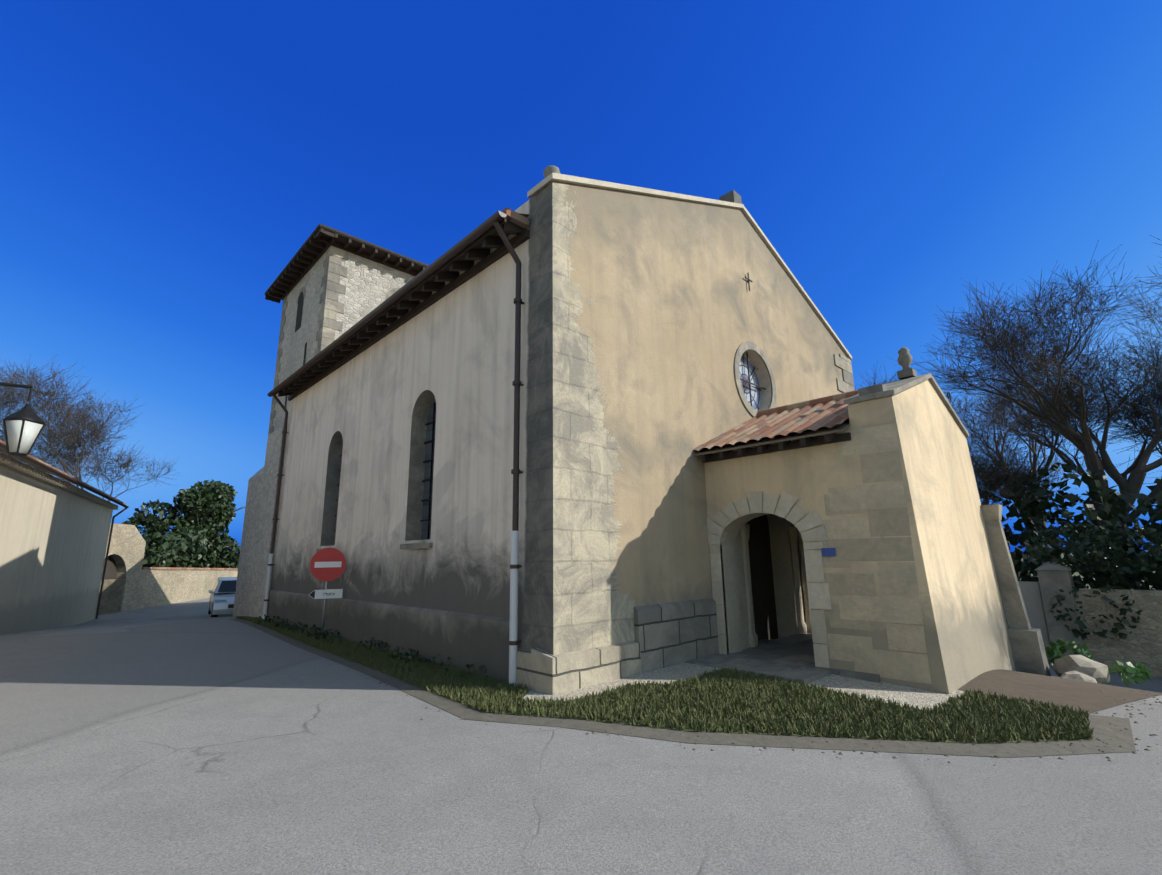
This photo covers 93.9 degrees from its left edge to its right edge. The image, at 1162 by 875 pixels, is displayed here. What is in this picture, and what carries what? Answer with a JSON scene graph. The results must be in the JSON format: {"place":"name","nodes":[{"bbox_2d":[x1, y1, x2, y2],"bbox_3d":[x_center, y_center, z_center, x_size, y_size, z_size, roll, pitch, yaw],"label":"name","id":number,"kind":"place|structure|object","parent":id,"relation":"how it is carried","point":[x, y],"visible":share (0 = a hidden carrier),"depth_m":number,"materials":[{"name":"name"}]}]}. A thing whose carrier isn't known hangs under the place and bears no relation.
{"place":"outdoors","nodes":[
{"label":"outdoors","id":0,"kind":"place"},
{"bbox_2d":[0,440,125,504],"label":"building roof","id":1,"kind":"structure","parent":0,"point":[16,457],"depth_m":18.12,"materials":[{"name":"brown tile"}]},
{"bbox_2d":[233,424,287,618],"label":"buttress","id":2,"kind":"structure","parent":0,"point":[255,549],"depth_m":15.71,"materials":[{"name":"beige stone"}]},
{"bbox_2d":[229,619,482,718],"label":"curb","id":3,"kind":"structure","parent":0,"point":[450,706],"depth_m":6.89,"materials":[{"name":"grey concrete"}]},
{"bbox_2d":[502,207,528,228],"bbox_3d":[-0.920,-3.090,7.651,0.390,0.110,0.100,11,-17,-42],"label":"eave end tile","id":4,"kind":"object","parent":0,"point":[518,219],"visible":0.86,"depth_m":7.63,"materials":[{"name":"brown ceramic"}]},
{"bbox_2d":[0,597,1161,874],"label":"road","id":5,"kind":"structure","parent":0,"point":[190,737],"depth_m":3.76,"materials":[{"name":"grey asphalt"}]},
{"bbox_2d":[122,479,244,567],"bbox_3d":[-27.730,8.269,39.558,9.082,10.500,6.725,28,-31,-66],"label":"evergreen tree","id":6,"kind":"object","parent":5,"relation":"on","point":[211,503],"depth_m":38.24,"materials":[{"name":"green plant"}]},
{"bbox_2d":[140,532,240,567],"bbox_3d":[-26.822,7.659,33.569,6.490,4.160,17.712,2,-13,-13],"label":"hedge","id":7,"kind":"object","parent":5,"relation":"on","point":[161,550],"visible":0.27,"depth_m":32.63,"materials":[{"name":"green plant"}]},
{"bbox_2d":[208,577,236,616],"bbox_3d":[-13.834,6.387,21.864,2.020,1.462,3.955,8,-15,-35],"label":"white hatchback car","id":8,"kind":"object","parent":5,"relation":"on","point":[222,595],"visible":0.48,"depth_m":20.71,"materials":[{"name":"white paint"}]},
{"bbox_2d":[254,614,488,679],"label":"weeds","id":9,"kind":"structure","parent":5,"relation":"on","point":[331,634],"depth_m":9.21,"materials":[{"name":"green plant"}]},
{"bbox_2d":[321,547,330,636],"bbox_3d":[-4.983,3.138,10.586,0.046,1.950,0.046,-6,-13,23],"label":"sign pole","id":10,"kind":"object","parent":9,"relation":"on","point":[324,609],"visible":0.46,"depth_m":10.52,"materials":[{"name":"grey metal"}]},
{"bbox_2d":[309,589,342,598],"bbox_3d":[-4.972,3.049,10.577,0.600,0.170,0.010,5,-13,-24],"label":"direction sign","id":11,"kind":"object","parent":10,"relation":"attached to","point":[337,594],"visible":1,"depth_m":10.59,"materials":[{"name":"white metal"}]},
{"bbox_2d":[310,548,345,581],"bbox_3d":[-4.980,2.502,10.698,0.650,0.650,0.012,5,-13,-24],"label":"no entry sign","id":12,"kind":"object","parent":10,"relation":"attached to","point":[326,574],"visible":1,"depth_m":10.69,"materials":[{"name":"red metal"}]},
{"bbox_2d":[314,561,341,567],"bbox_3d":[-4.976,2.501,10.690,0.453,0.110,0.159,11,-17,-42],"label":"white bar","id":13,"kind":"object","parent":12,"relation":"attached to","point":[326,564],"visible":1,"depth_m":10.69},
{"bbox_2d":[253,622,527,711],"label":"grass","id":14,"kind":"structure","parent":5,"relation":"on","point":[423,688],"depth_m":6.41,"materials":[{"name":"green plant"}]},
{"bbox_2d":[524,663,965,709],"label":"paving","id":15,"kind":"structure","parent":5,"relation":"on","point":[920,698],"depth_m":6.39,"materials":[{"name":"grey concrete"}]},
{"bbox_2d":[366,670,1161,765],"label":"road edge pebbles","id":16,"kind":"object","parent":5,"relation":"on","point":[995,756],"visible":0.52,"depth_m":4.78,"materials":[{"name":"stone"}]},
{"bbox_2d":[484,673,1091,742],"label":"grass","id":17,"kind":"structure","parent":5,"relation":"on","point":[753,732],"depth_m":4.95,"materials":[{"name":"green plant"}]},
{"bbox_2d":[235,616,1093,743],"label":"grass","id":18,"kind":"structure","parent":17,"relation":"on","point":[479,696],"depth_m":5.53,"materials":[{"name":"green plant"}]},
{"bbox_2d":[957,669,1161,713],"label":"verge earth","id":19,"kind":"structure","parent":5,"relation":"on","point":[1085,696],"depth_m":6.51,"materials":[{"name":"brown soil"}]},
{"bbox_2d":[1059,670,1096,682],"bbox_3d":[7.310,3.576,7.986,0.545,0.235,0.445,11,-17,-42],"label":"rock","id":20,"kind":"object","parent":19,"relation":"on","point":[1075,675],"visible":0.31,"depth_m":7.89,"materials":[{"name":"stone"}]},
{"bbox_2d":[1052,655,1109,683],"bbox_3d":[7.773,3.577,8.448,0.883,0.387,0.673,30,-33,-67],"label":"rock","id":21,"kind":"object","parent":19,"relation":"on","point":[1098,672],"visible":0.65,"depth_m":8.27,"materials":[{"name":"stone"}]},
{"bbox_2d":[1044,638,1152,686],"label":"plants","id":22,"kind":"object","parent":19,"relation":"on","point":[1138,671],"depth_m":8.41,"materials":[{"name":"green plant"}]},
{"bbox_2d":[979,463,1161,589],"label":"bush","id":23,"kind":"object","parent":5,"relation":"on","point":[1026,567],"visible":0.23,"depth_m":16.61,"materials":[{"name":"green plant"}]},
{"bbox_2d":[1072,588,1161,677],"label":"stone wall","id":24,"kind":"structure","parent":5,"relation":"on","point":[1141,643],"depth_m":12.63,"materials":[{"name":"grey stone"}]},
{"bbox_2d":[1024,520,1161,640],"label":"wall ivy","id":25,"kind":"object","parent":24,"relation":"attached to","point":[1102,534],"depth_m":13.14,"materials":[{"name":"green plant"}]},
{"bbox_2d":[1074,521,1161,589],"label":"ivy shrub","id":26,"kind":"object","parent":24,"relation":"attached to","point":[1124,582],"visible":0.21,"depth_m":14.04,"materials":[{"name":"green plant"}]},
{"bbox_2d":[0,0,1161,552],"label":"sky","id":27,"kind":"structure","parent":0,"point":[163,163],"materials":[{"name":"blue"}]},
{"bbox_2d":[229,551,1155,589],"bbox_3d":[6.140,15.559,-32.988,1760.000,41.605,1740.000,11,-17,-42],"label":"flowers","id":28,"kind":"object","parent":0,"point":[1075,573],"depth_m":59.19,"materials":[{"name":"plant"}]},
{"bbox_2d":[0,464,112,633],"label":"building walls","id":29,"kind":"structure","parent":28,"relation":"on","point":[53,542],"depth_m":16.34,"materials":[{"name":"beige paint"}]},
{"bbox_2d":[0,382,44,455],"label":"street lamp","id":30,"kind":"object","parent":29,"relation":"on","point":[26,412],"visible":0.96,"depth_m":6.44,"materials":[{"name":"black metal"}]},
{"bbox_2d":[5,420,42,453],"bbox_3d":[-6.638,0.004,6.440,0.231,0.370,0.231,-1,-12,1],"label":"lamp glass","id":31,"kind":"object","parent":30,"relation":"on","point":[31,430],"visible":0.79,"depth_m":6.37,"materials":[{"name":"grey glass"}]},
{"bbox_2d":[0,453,117,509],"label":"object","id":32,"kind":"object","parent":29,"relation":"attached to","point":[15,464],"visible":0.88,"depth_m":15.44,"materials":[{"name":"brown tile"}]},
{"bbox_2d":[0,442,128,618],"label":"gutter and downpipe","id":33,"kind":"object","parent":29,"relation":"attached to","point":[41,465],"visible":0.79,"depth_m":18.65,"materials":[{"name":"grey metal"}]},
{"bbox_2d":[0,355,179,509],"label":"bare tree","id":34,"kind":"object","parent":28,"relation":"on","point":[58,438],"visible":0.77,"depth_m":29.93,"materials":[{"name":"brown plant"}]},
{"bbox_2d":[95,523,145,615],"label":"gateway wall","id":35,"kind":"structure","parent":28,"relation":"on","point":[126,554],"depth_m":26.20,"materials":[{"name":"beige stone"}]},
{"bbox_2d":[101,555,116,579],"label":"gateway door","id":36,"kind":"structure","parent":35,"relation":"in","point":[111,570],"depth_m":25.77,"materials":[{"name":"grey wood"}]},
{"bbox_2d":[136,569,237,608],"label":"stone wall","id":37,"kind":"structure","parent":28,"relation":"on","point":[160,587],"depth_m":30.86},
{"bbox_2d":[142,567,237,569],"bbox_3d":[-24.445,8.666,35.797,0.570,0.520,17.639,2,-13,-13],"label":"wall coping","id":38,"kind":"object","parent":37,"relation":"on","point":[166,568],"visible":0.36,"depth_m":31.53,"materials":[{"name":"tile"}]},
{"bbox_2d":[272,252,414,431],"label":"tower wall","id":39,"kind":"structure","parent":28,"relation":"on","point":[369,284],"depth_m":17.92,"materials":[{"name":"beige stone"}]},
{"bbox_2d":[284,292,306,411],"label":"tower openings","id":40,"kind":"object","parent":39,"relation":"in","point":[299,313],"visible":0.25,"depth_m":18.62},
{"bbox_2d":[268,245,348,434],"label":"quoins","id":41,"kind":"object","parent":39,"relation":"attached to","point":[333,288],"visible":0.35,"depth_m":16.99,"materials":[{"name":"beige stone"}]},
{"bbox_2d":[265,228,424,302],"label":"tower rafters","id":42,"kind":"object","parent":39,"relation":"attached to","point":[345,246],"visible":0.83,"depth_m":18.15,"materials":[{"name":"brown wood"}]},
{"bbox_2d":[264,223,428,294],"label":"tower roof","id":43,"kind":"structure","parent":39,"relation":"on","point":[355,238],"depth_m":17.74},
{"bbox_2d":[265,226,425,299],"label":"tower soffit","id":44,"kind":"structure","parent":43,"relation":"attached to","point":[356,244],"depth_m":17.85,"materials":[{"name":"brown wood"}]},
{"bbox_2d":[296,287,399,303],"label":"tower arch stones","id":45,"kind":"object","parent":39,"relation":"attached to","point":[389,294],"visible":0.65,"depth_m":18.46,"materials":[{"name":"grey stone"}]},
{"bbox_2d":[271,183,552,654],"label":"side wall","id":46,"kind":"structure","parent":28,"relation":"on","point":[452,353],"depth_m":8.71,"materials":[{"name":"beige paint"}]},
{"bbox_2d":[316,542,432,552],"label":"nave window sills","id":47,"kind":"structure","parent":46,"relation":"attached to","point":[416,546],"depth_m":8.86,"materials":[{"name":"grey stone"}]},
{"bbox_2d":[333,403,435,538],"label":"window bars","id":48,"kind":"object","parent":46,"relation":"in","point":[431,478],"visible":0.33,"depth_m":9.53,"materials":[{"name":"black metal"}]},
{"bbox_2d":[334,399,435,544],"bbox_3d":[-3.919,0.813,10.881,0.001,2.570,5.010,11,-17,-42],"label":"window","id":49,"kind":"structure","parent":46,"relation":"in","point":[426,477],"depth_m":9.62,"materials":[{"name":"grey glass"}]},
{"bbox_2d":[267,590,509,682],"bbox_3d":[-4.519,4.247,10.372,0.110,2.280,10.780,11,-17,-42],"label":"wall base","id":50,"kind":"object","parent":46,"relation":"attached to","point":[461,640],"depth_m":8.52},
{"bbox_2d":[262,531,518,685],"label":"downpipe base sections","id":51,"kind":"object","parent":46,"relation":"attached to","point":[513,623],"visible":0.85,"depth_m":6.70,"materials":[{"name":"grey metal"}]},
{"bbox_2d":[264,297,523,644],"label":"downpipe brackets","id":52,"kind":"object","parent":46,"relation":"attached to","point":[518,566],"visible":0.79,"depth_m":7.11,"materials":[{"name":"brown"}]},
{"bbox_2d":[275,217,529,400],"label":"eave rafters","id":53,"kind":"object","parent":46,"relation":"attached to","point":[337,359],"visible":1,"depth_m":9.80,"materials":[{"name":"brown wood"}]},
{"bbox_2d":[267,210,521,553],"bbox_3d":[-4.744,0.070,10.999,0.520,4.514,11.150,11,-17,-42],"label":"gutter and pipes","id":54,"kind":"object","parent":53,"relation":"attached to","point":[495,219],"visible":0.94,"depth_m":8.01,"materials":[{"name":"brown"}]},
{"bbox_2d":[516,641,640,694],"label":"stone plinth","id":55,"kind":"structure","parent":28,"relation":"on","point":[538,669],"depth_m":6.41,"materials":[{"name":"beige stone"}]},
{"bbox_2d":[552,182,847,654],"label":"gable wall","id":56,"kind":"structure","parent":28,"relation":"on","point":[661,312],"depth_m":8.28,"materials":[{"name":"beige paint"}]},
{"bbox_2d":[634,598,718,672],"bbox_3d":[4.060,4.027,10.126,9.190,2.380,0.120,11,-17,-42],"label":"stone block base","id":57,"kind":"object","parent":56,"relation":"attached to","point":[672,634],"depth_m":7.68,"materials":[{"name":"grey stone"}]},
{"bbox_2d":[527,172,851,359],"bbox_3d":[3.260,-3.848,11.495,10.650,2.170,0.560,11,-17,-42],"label":"gable coping","id":58,"kind":"object","parent":56,"relation":"on","point":[564,179],"visible":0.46,"depth_m":9.67,"materials":[{"name":"beige stone"}]},
{"bbox_2d":[543,165,741,203],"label":"gable finials","id":59,"kind":"object","parent":58,"relation":"on","point":[733,196],"visible":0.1,"depth_m":11.57,"materials":[{"name":"grey stone"}]},
{"bbox_2d":[745,273,752,290],"bbox_3d":[3.438,-3.199,11.171,0.280,0.400,0.050,11,-17,-42],"label":"gable cross","id":60,"kind":"object","parent":56,"relation":"attached to","point":[748,280],"visible":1,"depth_m":11.15,"materials":[{"name":"metal"}]},
{"bbox_2d":[739,354,761,410],"bbox_3d":[3.297,-1.078,10.890,1.300,1.300,0.001,11,-17,-42],"label":"window glass","id":61,"kind":"object","parent":56,"relation":"attached to","point":[756,394],"visible":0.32,"depth_m":11.05,"materials":[{"name":"white glass"}]},
{"bbox_2d":[740,352,765,405],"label":"window bars","id":62,"kind":"object","parent":56,"relation":"attached to","point":[749,381],"visible":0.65,"depth_m":10.85,"materials":[{"name":"black metal"}]},
{"bbox_2d":[734,341,776,416],"bbox_3d":[3.458,-1.116,10.726,1.600,1.600,0.025,11,-17,-42],"label":"window surround","id":63,"kind":"object","parent":56,"relation":"attached to","point":[742,348],"visible":0.88,"depth_m":10.46,"materials":[{"name":"stone"}]},
{"bbox_2d":[747,515,777,639],"bbox_3d":[3.199,2.400,10.286,1.640,3.050,0.060,11,-17,-42],"label":"portal door","id":64,"kind":"structure","parent":56,"relation":"attached to","point":[763,596],"depth_m":10.46,"materials":[{"name":"brown wood"}]},
{"bbox_2d":[735,520,811,648],"bbox_3d":[3.533,2.038,10.001,2.880,3.227,0.289,11,-17,-42],"label":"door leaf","id":65,"kind":"object","parent":56,"relation":"attached to","point":[749,637],"visible":0.38,"depth_m":9.18,"materials":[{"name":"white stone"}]},
{"bbox_2d":[833,354,854,392],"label":"quoins","id":66,"kind":"object","parent":56,"relation":"attached to","point":[844,364],"visible":0.12,"depth_m":14.18,"materials":[{"name":"stone"}]},
{"bbox_2d":[855,361,988,465],"bbox_3d":[14.491,2.644,27.198,9.518,12.279,9.892,11,-17,-42],"label":"bare tree","id":67,"kind":"object","parent":28,"relation":"on","point":[874,383],"depth_m":25.38,"materials":[{"name":"brown plant"}]},
{"bbox_2d":[848,379,1015,693],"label":"porch front wall","id":68,"kind":"structure","parent":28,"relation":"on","point":[965,623],"depth_m":7.45,"materials":[{"name":"beige paint"}]},
{"bbox_2d":[844,373,968,437],"bbox_3d":[5.277,-0.593,8.666,4.010,0.750,0.630,11,-17,-42],"label":"wall coping","id":69,"kind":"object","parent":68,"relation":"on","point":[895,387],"visible":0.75,"depth_m":8.02,"materials":[{"name":"grey stone"}]},
{"bbox_2d":[858,347,916,395],"bbox_3d":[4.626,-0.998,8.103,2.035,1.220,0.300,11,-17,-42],"label":"stone finial","id":70,"kind":"object","parent":69,"relation":"on","point":[904,359],"visible":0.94,"depth_m":8.71,"materials":[{"name":"grey stone"}]},
{"bbox_2d":[968,429,1079,526],"bbox_3d":[12.487,3.318,19.282,5.262,7.639,7.622,11,-17,-42],"label":"bare tree","id":71,"kind":"object","parent":28,"relation":"on","point":[989,473],"visible":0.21,"depth_m":17.97,"materials":[{"name":"brown plant"}]},
{"bbox_2d":[888,240,1161,588],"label":"bare tree","id":72,"kind":"object","parent":28,"relation":"on","point":[1058,404],"visible":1,"depth_m":18.01,"materials":[{"name":"brown plant"}]},
{"bbox_2d":[945,378,1133,563],"bbox_3d":[21.745,2.356,25.944,8.493,12.162,7.040,11,-17,-42],"label":"bare tree","id":73,"kind":"object","parent":28,"relation":"on","point":[1048,461],"visible":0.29,"depth_m":26.75,"materials":[{"name":"brown plant"}]},
{"bbox_2d":[1035,562,1085,656],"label":"gate pillars","id":74,"kind":"structure","parent":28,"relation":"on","point":[1054,577],"depth_m":13.48,"materials":[{"name":"grey stone"}]},
{"bbox_2d":[1109,279,1161,404],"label":"bare tree","id":75,"kind":"object","parent":28,"relation":"on","point":[1149,314],"visible":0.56,"depth_m":20.34,"materials":[{"name":"brown plant"}]},
{"bbox_2d":[1121,235,1161,325],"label":"bare tree","id":76,"kind":"object","parent":28,"relation":"on","point":[1150,283],"visible":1,"depth_m":15.81,"materials":[{"name":"brown plant"}]},
{"bbox_2d":[685,633,880,683],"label":"porch paving","id":77,"kind":"structure","parent":0,"point":[791,657],"depth_m":7.63,"materials":[{"name":"grey stone"}]},
{"bbox_2d":[467,713,1135,756],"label":"curb","id":78,"kind":"structure","parent":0,"point":[1104,731],"depth_m":4.70,"materials":[{"name":"grey concrete"}]},
{"bbox_2d":[757,390,858,416],"bbox_3d":[4.268,-0.593,9.749,0.220,0.209,2.350,11,-17,-42],"label":"flashing","id":79,"kind":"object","parent":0,"point":[827,399],"depth_m":9.79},
{"bbox_2d":[704,419,930,690],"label":"porch wall","id":80,"kind":"structure","parent":0,"point":[807,477],"depth_m":7.88,"materials":[{"name":"beige paint"}]},
{"bbox_2d":[707,491,831,667],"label":"porch arch stones","id":81,"kind":"object","parent":80,"relation":"attached to","point":[819,595],"visible":0.73,"depth_m":7.76,"materials":[{"name":"beige stone"}]},
{"bbox_2d":[701,432,850,462],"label":"porch rafters","id":82,"kind":"object","parent":80,"relation":"attached to","point":[785,445],"visible":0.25,"depth_m":8.01,"materials":[{"name":"brown wood"}]},
{"bbox_2d":[695,418,849,455],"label":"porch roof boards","id":83,"kind":"object","parent":82,"relation":"on","point":[843,426],"visible":0.14,"depth_m":7.91,"materials":[{"name":"brown wood"}]},
{"bbox_2d":[693,397,848,450],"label":"porch roof","id":84,"kind":"structure","parent":83,"relation":"on","point":[831,414],"depth_m":8.71,"materials":[{"name":"brown tile"}]},
{"bbox_2d":[821,548,835,555],"bbox_3d":[3.346,1.550,7.341,0.012,0.110,0.180,11,-17,-42],"label":"blue sign","id":85,"kind":"object","parent":80,"relation":"attached to","point":[828,552],"visible":0.93,"depth_m":7.33,"materials":[{"name":"blue metal"}]},
{"bbox_2d":[815,419,931,683],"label":"stone blocks","id":86,"kind":"structure","parent":80,"relation":"attached to","point":[861,605],"depth_m":6.95,"materials":[{"name":"beige stone"}]},
{"bbox_2d":[947,391,950,402],"bbox_3d":[6.190,-0.550,9.242,1.014,0.661,0.024,11,-17,-42],"label":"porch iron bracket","id":87,"kind":"object","parent":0,"point":[949,395],"visible":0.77,"depth_m":9.56,"materials":[{"name":"black metal"}]},
{"bbox_2d":[980,504,1050,675],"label":"buttress","id":88,"kind":"structure","parent":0,"point":[1027,647],"depth_m":8.88,"materials":[{"name":"beige stone"}]},
{"bbox_2d":[1001,581,1050,659],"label":"gate","id":89,"kind":"structure","parent":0,"point":[1032,598],"depth_m":13.95,"materials":[{"name":"metal"}]}
]}

